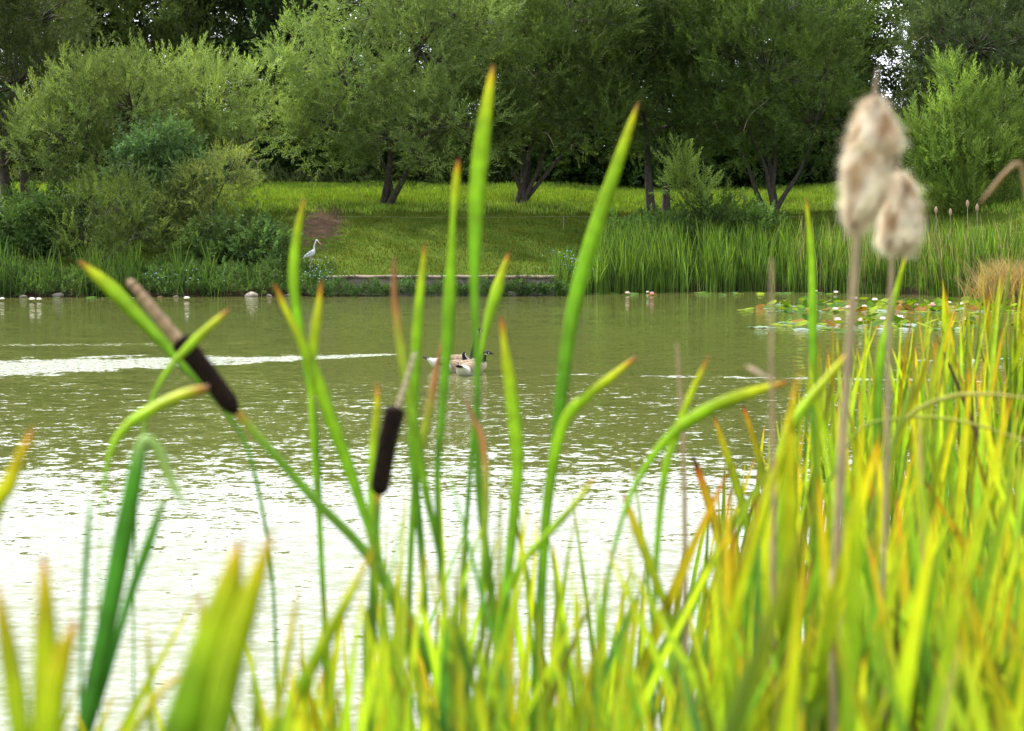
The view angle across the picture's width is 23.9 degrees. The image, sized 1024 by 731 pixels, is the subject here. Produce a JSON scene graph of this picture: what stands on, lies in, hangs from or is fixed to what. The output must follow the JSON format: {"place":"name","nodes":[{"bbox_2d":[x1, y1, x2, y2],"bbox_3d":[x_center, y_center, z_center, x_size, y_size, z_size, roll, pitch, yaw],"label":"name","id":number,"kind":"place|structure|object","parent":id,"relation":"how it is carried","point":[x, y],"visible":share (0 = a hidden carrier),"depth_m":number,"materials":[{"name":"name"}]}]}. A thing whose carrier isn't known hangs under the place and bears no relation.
{"place":"outdoors","nodes":[
{"label":"outdoors","id":0,"kind":"place"},
{"bbox_2d":[1,0,931,149],"label":"sky","id":1,"kind":"structure","parent":0,"point":[356,0],"materials":[{"name":"white"}]},
{"bbox_2d":[0,291,1022,730],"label":"pond water","id":2,"kind":"structure","parent":0,"point":[80,377],"depth_m":23.76,"materials":[{"name":"green liquid"}]},
{"bbox_2d":[0,253,337,296],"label":"shore weeds","id":3,"kind":"object","parent":2,"relation":"on","point":[28,282],"visible":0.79,"depth_m":67.53,"materials":[{"name":"green plant"}]},
{"bbox_2d":[63,591,338,730],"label":"reed bed","id":4,"kind":"object","parent":2,"relation":"in","point":[313,716],"visible":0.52,"depth_m":2.35,"materials":[{"name":"green plant"}]},
{"bbox_2d":[78,260,469,730],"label":"cattail","id":5,"kind":"object","parent":2,"relation":"in","point":[196,365],"visible":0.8,"depth_m":2.92,"materials":[{"name":"green plant"}]},
{"bbox_2d":[362,351,415,730],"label":"cattail","id":6,"kind":"object","parent":2,"relation":"in","point":[392,419],"visible":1,"depth_m":2.91,"materials":[{"name":"brown plant"}]},
{"bbox_2d":[303,275,570,296],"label":"shore weeds","id":7,"kind":"object","parent":2,"relation":"on","point":[385,289],"visible":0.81,"depth_m":67.22,"materials":[{"name":"green plant"}]},
{"bbox_2d":[422,328,482,366],"bbox_3d":[-0.839,-0.220,35.170,0.943,0.648,0.352,0,4,-3],"label":"goose","id":8,"kind":"object","parent":2,"relation":"on","point":[431,361],"visible":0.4,"depth_m":35.11},
{"bbox_2d":[439,351,466,372],"bbox_3d":[-0.835,-0.024,34.392,0.299,0.334,0.722,3,4,35],"label":"goose","id":9,"kind":"object","parent":2,"relation":"on","point":[454,363],"visible":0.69,"depth_m":34.27},
{"bbox_2d":[456,352,487,375],"bbox_3d":[-0.597,-0.010,33.751,0.315,0.391,0.755,2,4,24],"label":"goose","id":10,"kind":"object","parent":2,"relation":"on","point":[465,369],"visible":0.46,"depth_m":33.55},
{"bbox_2d":[459,351,492,370],"bbox_3d":[-0.622,-0.033,34.461,0.761,0.343,0.299,-2,4,-31],"label":"goose","id":11,"kind":"object","parent":2,"relation":"on","point":[484,363],"visible":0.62,"depth_m":34.52},
{"bbox_2d":[462,252,508,726],"bbox_3d":[-0.053,0.896,3.347,0.056,2.102,0.204,1,4,13],"label":"reed plant","id":12,"kind":"object","parent":2,"relation":"in","point":[496,291],"visible":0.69,"depth_m":3.37,"materials":[{"name":"green plant"}]},
{"bbox_2d":[675,342,687,709],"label":"dead reed","id":13,"kind":"object","parent":2,"relation":"in","point":[684,540],"visible":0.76,"depth_m":3.01,"materials":[{"name":"plant"}]},
{"bbox_2d":[692,454,740,631],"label":"iris plant","id":14,"kind":"object","parent":2,"relation":"in","point":[705,492],"visible":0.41,"depth_m":3.70,"materials":[{"name":"green plant"}]},
{"bbox_2d":[713,402,766,535],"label":"iris plant","id":15,"kind":"object","parent":2,"relation":"in","point":[736,485],"visible":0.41,"depth_m":4.11,"materials":[{"name":"green plant"}]},
{"bbox_2d":[755,304,765,309],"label":"lily pad","id":16,"kind":"object","parent":2,"relation":"on","point":[759,306],"visible":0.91,"depth_m":57.49,"materials":[{"name":"orange plant"}]},
{"bbox_2d":[546,242,1023,293],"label":"shore weeds","id":17,"kind":"object","parent":2,"relation":"on","point":[701,280],"visible":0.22,"depth_m":71.34,"materials":[{"name":"green plant"}]},
{"bbox_2d":[795,320,807,325],"bbox_3d":[5.647,-0.827,47.130,0.253,0.010,0.255,-14,20,11],"label":"lily pad","id":18,"kind":"object","parent":2,"relation":"on","point":[799,323],"visible":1,"depth_m":47.14,"materials":[{"name":"green plant"}]},
{"bbox_2d":[805,197,820,580],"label":"reed plant","id":19,"kind":"object","parent":2,"relation":"in","point":[812,304],"visible":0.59,"depth_m":4.28,"materials":[{"name":"green plant"}]},
{"bbox_2d":[831,301,840,307],"bbox_3d":[7.594,-1.418,56.633,0.267,0.010,0.264,-18,32,24],"label":"lily pad","id":20,"kind":"object","parent":2,"relation":"on","point":[835,305],"visible":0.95,"depth_m":56.65,"materials":[{"name":"green plant"}]},
{"bbox_2d":[866,301,876,307],"bbox_3d":[8.671,-1.467,58.248,0.291,0.011,0.295,9,42,22],"label":"lily pad","id":21,"kind":"object","parent":2,"relation":"on","point":[873,304],"visible":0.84,"depth_m":58.27,"materials":[{"name":"green plant"}]},
{"bbox_2d":[876,302,887,308],"bbox_3d":[8.765,-1.416,57.249,0.313,0.012,0.316,-16,42,-36],"label":"lily pad","id":22,"kind":"object","parent":2,"relation":"on","point":[882,304],"visible":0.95,"depth_m":57.27,"materials":[{"name":"green plant"}]},
{"bbox_2d":[873,257,906,473],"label":"reed plant","id":23,"kind":"object","parent":2,"relation":"in","point":[880,375],"visible":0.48,"depth_m":4.08,"materials":[{"name":"green plant"}]},
{"bbox_2d":[893,317,904,322],"bbox_3d":[7.743,-0.913,48.487,0.301,0.011,0.298,20,-24,-27],"label":"lily pad","id":24,"kind":"object","parent":2,"relation":"on","point":[897,318],"visible":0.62,"depth_m":48.43,"materials":[{"name":"green plant"}]},
{"bbox_2d":[915,306,926,310],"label":"lily pad","id":25,"kind":"object","parent":2,"relation":"on","point":[920,308],"visible":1,"depth_m":55.03,"materials":[{"name":"orange plant"}]},
{"bbox_2d":[932,298,941,305],"bbox_3d":[10.549,-1.569,59.846,0.294,0.012,0.297,-20,40,-9],"label":"lily pad","id":26,"kind":"object","parent":2,"relation":"on","point":[936,300],"visible":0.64,"depth_m":59.88,"materials":[{"name":"green plant"}]},
{"bbox_2d":[967,305,979,310],"bbox_3d":[10.484,-1.307,54.935,0.280,0.011,0.283,-21,37,-29],"label":"lily pad","id":27,"kind":"object","parent":2,"relation":"on","point":[974,307],"visible":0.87,"depth_m":54.95,"materials":[{"name":"orange plant"}]},
{"bbox_2d":[969,299,979,306],"bbox_3d":[11.140,-1.497,58.204,0.309,0.012,0.305,9,43,-14],"label":"lily pad","id":28,"kind":"object","parent":2,"relation":"on","point":[971,301],"visible":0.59,"depth_m":58.22,"materials":[{"name":"green plant"}]},
{"bbox_2d":[954,254,1023,306],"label":"dry grass tussock","id":29,"kind":"object","parent":2,"relation":"on","point":[1016,276],"visible":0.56,"depth_m":59.65,"materials":[{"name":"beige plant"}]},
{"bbox_2d":[1,182,1023,296],"bbox_3d":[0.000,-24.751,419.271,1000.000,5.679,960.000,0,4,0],"label":"ground","id":30,"kind":"structure","parent":0,"point":[325,222],"depth_m":72.84,"materials":[{"name":"green plant"}]},
{"bbox_2d":[0,425,35,519],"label":"iris plant","id":31,"kind":"object","parent":30,"relation":"on","point":[9,481],"visible":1,"depth_m":1.75,"materials":[{"name":"yellow plant"}]},
{"bbox_2d":[0,0,55,95],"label":"woodland tree","id":32,"kind":"object","parent":30,"relation":"on","point":[12,81],"visible":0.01,"depth_m":96.65,"materials":[{"name":"green plant"}]},
{"bbox_2d":[0,552,77,730],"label":"iris plant","id":33,"kind":"object","parent":30,"relation":"on","point":[52,663],"visible":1,"depth_m":1.29,"materials":[{"name":"green plant"}]},
{"bbox_2d":[0,168,103,259],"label":"bramble bush","id":34,"kind":"object","parent":30,"relation":"on","point":[30,210],"visible":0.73,"depth_m":70.10,"materials":[{"name":"green plant"}]},
{"bbox_2d":[0,0,108,195],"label":"broadleaf tree","id":35,"kind":"object","parent":30,"relation":"on","point":[14,35],"visible":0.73,"depth_m":80.13,"materials":[{"name":"green plant"}]},
{"bbox_2d":[52,293,63,296],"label":"shore stone","id":36,"kind":"object","parent":30,"relation":"on","point":[58,295],"visible":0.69,"depth_m":66.52,"materials":[{"name":"grey stone"}]},
{"bbox_2d":[0,0,129,105],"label":"woodland tree","id":37,"kind":"object","parent":30,"relation":"on","point":[101,4],"visible":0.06,"depth_m":94.95,"materials":[{"name":"green plant"}]},
{"bbox_2d":[41,0,169,79],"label":"woodland tree","id":38,"kind":"object","parent":30,"relation":"on","point":[111,30],"visible":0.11,"depth_m":99.88,"materials":[{"name":"green plant"}]},
{"bbox_2d":[31,161,183,263],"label":"sallow bush","id":39,"kind":"object","parent":30,"relation":"on","point":[122,221],"visible":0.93,"depth_m":70.01,"materials":[{"name":"green plant"}]},
{"bbox_2d":[0,235,222,297],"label":"shore reeds","id":40,"kind":"object","parent":30,"relation":"on","point":[133,266],"visible":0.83,"depth_m":67.17,"materials":[{"name":"green plant"}]},
{"bbox_2d":[75,434,186,730],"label":"reed plant","id":41,"kind":"object","parent":30,"relation":"on","point":[107,638],"visible":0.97,"depth_m":2.05,"materials":[{"name":"green plant"}]},
{"bbox_2d":[0,27,299,212],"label":"willow tree","id":42,"kind":"object","parent":30,"relation":"on","point":[83,102],"visible":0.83,"depth_m":75.72,"materials":[{"name":"green plant"}]},
{"bbox_2d":[128,620,178,730],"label":"iris plant","id":43,"kind":"object","parent":30,"relation":"on","point":[147,710],"visible":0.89,"depth_m":1.65,"materials":[{"name":"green plant"}]},
{"bbox_2d":[98,308,229,730],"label":"reed plant","id":44,"kind":"object","parent":30,"relation":"on","point":[150,409],"visible":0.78,"depth_m":2.46,"materials":[{"name":"green plant"}]},
{"bbox_2d":[95,103,234,237],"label":"elder shrub","id":45,"kind":"object","parent":30,"relation":"on","point":[161,150],"visible":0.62,"depth_m":72.72,"materials":[{"name":"green plant"}]},
{"bbox_2d":[92,0,242,96],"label":"woodland tree","id":46,"kind":"object","parent":30,"relation":"on","point":[194,24],"visible":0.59,"depth_m":95.40,"materials":[{"name":"green plant"}]},
{"bbox_2d":[144,135,271,247],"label":"sallow bush","id":47,"kind":"object","parent":30,"relation":"on","point":[192,196],"visible":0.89,"depth_m":71.63,"materials":[{"name":"green plant"}]},
{"bbox_2d":[161,530,273,730],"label":"iris plant","id":48,"kind":"object","parent":30,"relation":"on","point":[205,693],"visible":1,"depth_m":1.39,"materials":[{"name":"green plant"}]},
{"bbox_2d":[146,0,324,109],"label":"woodland tree","id":49,"kind":"object","parent":30,"relation":"on","point":[227,16],"visible":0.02,"depth_m":98.72,"materials":[{"name":"green plant"}]},
{"bbox_2d":[174,200,304,267],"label":"bramble bush","id":50,"kind":"object","parent":30,"relation":"on","point":[239,244],"visible":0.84,"depth_m":69.70,"materials":[{"name":"green plant"}]},
{"bbox_2d":[244,291,257,296],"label":"shore stone","id":51,"kind":"object","parent":30,"relation":"on","point":[251,294],"visible":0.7,"depth_m":67.11,"materials":[{"name":"white stone"}]},
{"bbox_2d":[118,581,431,730],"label":"reed bed","id":52,"kind":"object","parent":30,"relation":"on","point":[126,723],"visible":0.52,"depth_m":2.14,"materials":[{"name":"green plant"}]},
{"bbox_2d":[206,0,384,105],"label":"woodland tree","id":53,"kind":"object","parent":30,"relation":"on","point":[269,7],"visible":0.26,"depth_m":95.91,"materials":[{"name":"green plant"}]},
{"bbox_2d":[288,198,327,702],"bbox_3d":[-0.232,0.884,3.048,0.056,2.188,0.382,-1,4,-10],"label":"reed plant","id":54,"kind":"object","parent":30,"relation":"on","point":[294,292],"visible":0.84,"depth_m":2.97,"materials":[{"name":"green plant"}]},
{"bbox_2d":[303,239,319,273],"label":"heron","id":55,"kind":"object","parent":30,"relation":"on","point":[311,253],"visible":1,"depth_m":68.48},
{"bbox_2d":[268,546,374,730],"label":"iris plant","id":56,"kind":"object","parent":30,"relation":"on","point":[316,657],"visible":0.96,"depth_m":1.85,"materials":[{"name":"green plant"}]},
{"bbox_2d":[273,284,437,726],"bbox_3d":[-0.139,0.941,2.983,0.312,2.082,0.094,2,4,35],"label":"reed plant","id":57,"kind":"object","parent":30,"relation":"on","point":[333,425],"visible":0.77,"depth_m":2.96,"materials":[{"name":"green plant"}]},
{"bbox_2d":[368,383,379,714],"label":"reed plant","id":58,"kind":"object","parent":30,"relation":"on","point":[374,435],"visible":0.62,"depth_m":3.08,"materials":[{"name":"green plant"}]},
{"bbox_2d":[203,261,551,296],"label":"shore reeds","id":59,"kind":"object","parent":30,"relation":"on","point":[318,279],"visible":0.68,"depth_m":67.72,"materials":[{"name":"green plant"}]},
{"bbox_2d":[338,0,420,78],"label":"woodland tree","id":60,"kind":"object","parent":30,"relation":"on","point":[370,44],"visible":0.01,"depth_m":100.85,"materials":[{"name":"green plant"}]},
{"bbox_2d":[245,0,537,205],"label":"willow tree","id":61,"kind":"object","parent":30,"relation":"on","point":[319,87],"visible":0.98,"depth_m":78.29,"materials":[{"name":"green plant"}]},
{"bbox_2d":[391,242,446,685],"bbox_3d":[-0.121,0.906,3.143,0.067,2.126,0.386,-1,4,-8],"label":"reed plant","id":62,"kind":"object","parent":30,"relation":"on","point":[417,459],"visible":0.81,"depth_m":3.26,"materials":[{"name":"green plant"}]},
{"bbox_2d":[361,0,503,111],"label":"woodland tree","id":63,"kind":"object","parent":30,"relation":"on","point":[382,60],"visible":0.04,"depth_m":98.06,"materials":[{"name":"green plant"}]},
{"bbox_2d":[326,275,554,295],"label":"concrete ledge","id":64,"kind":"object","parent":30,"relation":"on","point":[357,279],"visible":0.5,"depth_m":67.73,"materials":[{"name":"concrete"}]},
{"bbox_2d":[320,270,548,280],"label":"ledge weeds","id":65,"kind":"object","parent":64,"relation":"on","point":[326,272],"visible":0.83,"depth_m":67.68,"materials":[{"name":"green plant"}]},
{"bbox_2d":[434,158,459,612],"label":"reed plant","id":66,"kind":"object","parent":30,"relation":"on","point":[449,306],"visible":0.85,"depth_m":3.06,"materials":[{"name":"green plant"}]},
{"bbox_2d":[407,341,489,730],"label":"reed plant","id":67,"kind":"object","parent":30,"relation":"on","point":[426,423],"visible":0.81,"depth_m":2.88,"materials":[{"name":"green plant"}]},
{"bbox_2d":[469,65,495,659],"bbox_3d":[-0.009,0.799,3.037,0.042,2.352,0.181,-1,4,-18],"label":"reed plant","id":68,"kind":"object","parent":30,"relation":"on","point":[479,165],"visible":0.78,"depth_m":3.05,"materials":[{"name":"green plant"}]},
{"bbox_2d":[399,0,594,140],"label":"woodland tree","id":69,"kind":"object","parent":30,"relation":"on","point":[438,61],"visible":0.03,"depth_m":96.15,"materials":[{"name":"green plant"}]},
{"bbox_2d":[8,160,991,183],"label":"meadow weeds","id":70,"kind":"object","parent":30,"relation":"on","point":[318,175],"visible":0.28,"depth_m":91.49,"materials":[{"name":"green plant"}]},
{"bbox_2d":[0,45,1023,190],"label":"hedge","id":71,"kind":"object","parent":30,"relation":"on","point":[588,172],"visible":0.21,"depth_m":92.49,"materials":[{"name":"green plant"}]},
{"bbox_2d":[0,176,1023,214],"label":"meadow grass","id":72,"kind":"structure","parent":30,"relation":"on","point":[810,191],"depth_m":82.80,"materials":[{"name":"green plant"}]},
{"bbox_2d":[500,315,523,636],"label":"reed plant","id":73,"kind":"object","parent":30,"relation":"on","point":[514,419],"visible":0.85,"depth_m":3.07,"materials":[{"name":"green plant"}]},
{"bbox_2d":[340,440,722,730],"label":"reed bed","id":74,"kind":"object","parent":30,"relation":"on","point":[445,695],"visible":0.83,"depth_m":2.23,"materials":[{"name":"green plant"}]},
{"bbox_2d":[422,0,664,203],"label":"willow tree","id":75,"kind":"object","parent":30,"relation":"on","point":[557,41],"visible":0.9,"depth_m":79.03,"materials":[{"name":"green plant"}]},
{"bbox_2d":[493,476,595,722],"bbox_3d":[0.002,1.012,2.674,0.078,1.778,0.199,3,4,37],"label":"reed plant","id":76,"kind":"object","parent":30,"relation":"on","point":[558,522],"visible":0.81,"depth_m":2.67,"materials":[{"name":"green plant"}]},
{"bbox_2d":[538,250,593,279],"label":"forget me nots","id":77,"kind":"object","parent":30,"relation":"on","point":[571,258],"visible":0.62,"depth_m":68.90,"materials":[{"name":"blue plant"}]},
{"bbox_2d":[529,102,638,730],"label":"reed plant","id":78,"kind":"object","parent":30,"relation":"on","point":[563,415],"visible":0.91,"depth_m":3.15,"materials":[{"name":"green plant"}]},
{"bbox_2d":[546,242,638,294],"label":"shore reeds","id":79,"kind":"object","parent":30,"relation":"on","point":[565,263],"visible":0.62,"depth_m":69.42,"materials":[{"name":"green plant"}]},
{"bbox_2d":[424,215,801,243],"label":"wire fence","id":80,"kind":"object","parent":30,"relation":"on","point":[563,221],"visible":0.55,"depth_m":75.06,"materials":[{"name":"grey metal"}]},
{"bbox_2d":[577,0,688,104],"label":"woodland tree","id":81,"kind":"object","parent":30,"relation":"on","point":[630,58],"visible":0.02,"depth_m":98.00,"materials":[{"name":"green plant"}]},
{"bbox_2d":[255,528,1023,730],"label":"reed bed","id":82,"kind":"object","parent":30,"relation":"on","point":[674,693],"visible":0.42,"depth_m":2.46,"materials":[{"name":"green plant"}]},
{"bbox_2d":[622,493,688,681],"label":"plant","id":83,"kind":"object","parent":30,"relation":"on","point":[643,547],"visible":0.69,"depth_m":2.88,"materials":[{"name":"green plant"}]},
{"bbox_2d":[572,0,748,212],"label":"willow tree","id":84,"kind":"object","parent":30,"relation":"on","point":[657,7],"visible":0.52,"depth_m":80.51,"materials":[{"name":"green plant"}]},
{"bbox_2d":[593,356,788,725],"bbox_3d":[0.153,0.993,2.861,0.345,1.993,0.235,-2,4,-34],"label":"reed plant","id":85,"kind":"object","parent":30,"relation":"on","point":[671,436],"visible":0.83,"depth_m":2.77,"materials":[{"name":"green plant"}]},
{"bbox_2d":[601,187,788,246],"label":"bramble bush","id":86,"kind":"object","parent":30,"relation":"on","point":[728,213],"visible":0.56,"depth_m":74.44,"materials":[{"name":"green plant"}]},
{"bbox_2d":[648,132,747,239],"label":"willow sapling","id":87,"kind":"object","parent":30,"relation":"on","point":[684,177],"visible":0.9,"depth_m":75.62,"materials":[{"name":"green plant"}]},
{"bbox_2d":[660,0,822,96],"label":"woodland tree","id":88,"kind":"object","parent":30,"relation":"on","point":[785,53],"visible":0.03,"depth_m":96.50,"materials":[{"name":"green plant"}]},
{"bbox_2d":[746,258,776,723],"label":"dead reed","id":89,"kind":"object","parent":30,"relation":"on","point":[774,522],"visible":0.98,"depth_m":2.41,"materials":[{"name":"brown plant"}]},
{"bbox_2d":[640,0,887,214],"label":"willow tree","id":90,"kind":"object","parent":30,"relation":"on","point":[720,99],"visible":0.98,"depth_m":79.18,"materials":[{"name":"green plant"}]},
{"bbox_2d":[741,354,844,674],"bbox_3d":[0.281,0.940,2.671,0.079,1.921,0.207,3,5,40],"label":"reed plant","id":91,"kind":"object","parent":30,"relation":"on","point":[807,402],"visible":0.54,"depth_m":2.66,"materials":[{"name":"green plant"}]},
{"bbox_2d":[592,209,1023,296],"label":"shore reeds","id":92,"kind":"object","parent":30,"relation":"on","point":[742,253],"visible":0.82,"depth_m":71.09,"materials":[{"name":"green plant"}]},
{"bbox_2d":[618,245,1023,730],"bbox_3d":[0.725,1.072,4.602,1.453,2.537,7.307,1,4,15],"label":"reed bed","id":93,"kind":"object","parent":30,"relation":"on","point":[852,568],"visible":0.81,"depth_m":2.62,"materials":[{"name":"green plant"}]},
{"bbox_2d":[758,0,899,92],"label":"woodland tree","id":94,"kind":"object","parent":30,"relation":"on","point":[880,16],"depth_m":99.58,"materials":[{"name":"green plant"}]},
{"bbox_2d":[791,0,906,97],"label":"woodland tree","id":95,"kind":"object","parent":30,"relation":"on","point":[879,65],"visible":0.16,"depth_m":96.67,"materials":[{"name":"green plant"}]},
{"bbox_2d":[830,68,910,730],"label":"seeding cattail","id":96,"kind":"object","parent":30,"relation":"on","point":[871,147],"visible":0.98,"depth_m":2.34},
{"bbox_2d":[870,130,929,721],"bbox_3d":[0.418,0.919,2.660,0.074,2.352,0.067,0,4,0],"label":"seeding cattail","id":97,"kind":"object","parent":30,"relation":"on","point":[900,229],"visible":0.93,"depth_m":2.59},
{"bbox_2d":[795,215,1023,296],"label":"dry reeds","id":98,"kind":"object","parent":30,"relation":"on","point":[940,261],"visible":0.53,"depth_m":68.06,"materials":[{"name":"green plant"}]},
{"bbox_2d":[822,415,1023,502],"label":"arching leaf","id":99,"kind":"object","parent":30,"relation":"on","point":[896,419],"visible":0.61,"depth_m":3.48,"materials":[{"name":"plant"}]},
{"bbox_2d":[866,0,1023,106],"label":"woodland tree","id":100,"kind":"object","parent":30,"relation":"on","point":[905,6],"visible":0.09,"depth_m":97.54,"materials":[{"name":"green plant"}]},
{"bbox_2d":[871,392,1023,560],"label":"arching leaf","id":101,"kind":"object","parent":30,"relation":"on","point":[928,404],"visible":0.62,"depth_m":3.48,"materials":[{"name":"plant"}]},
{"bbox_2d":[878,0,1023,179],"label":"broadleaf tree","id":102,"kind":"object","parent":30,"relation":"on","point":[938,19],"visible":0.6,"depth_m":83.97,"materials":[{"name":"green plant"}]},
{"bbox_2d":[890,40,1023,216],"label":"willow sapling","id":103,"kind":"object","parent":30,"relation":"on","point":[936,140],"visible":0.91,"depth_m":73.96,"materials":[{"name":"green plant"}]},
{"bbox_2d":[1007,2,1023,51],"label":"woodland tree","id":104,"kind":"object","parent":30,"relation":"on","point":[1018,17],"visible":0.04,"depth_m":98.11,"materials":[{"name":"green plant"}]},
{"bbox_2d":[980,161,1023,201],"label":"dead leaf","id":105,"kind":"object","parent":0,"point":[1006,172],"visible":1,"depth_m":2.65,"materials":[{"name":"beige plant"}]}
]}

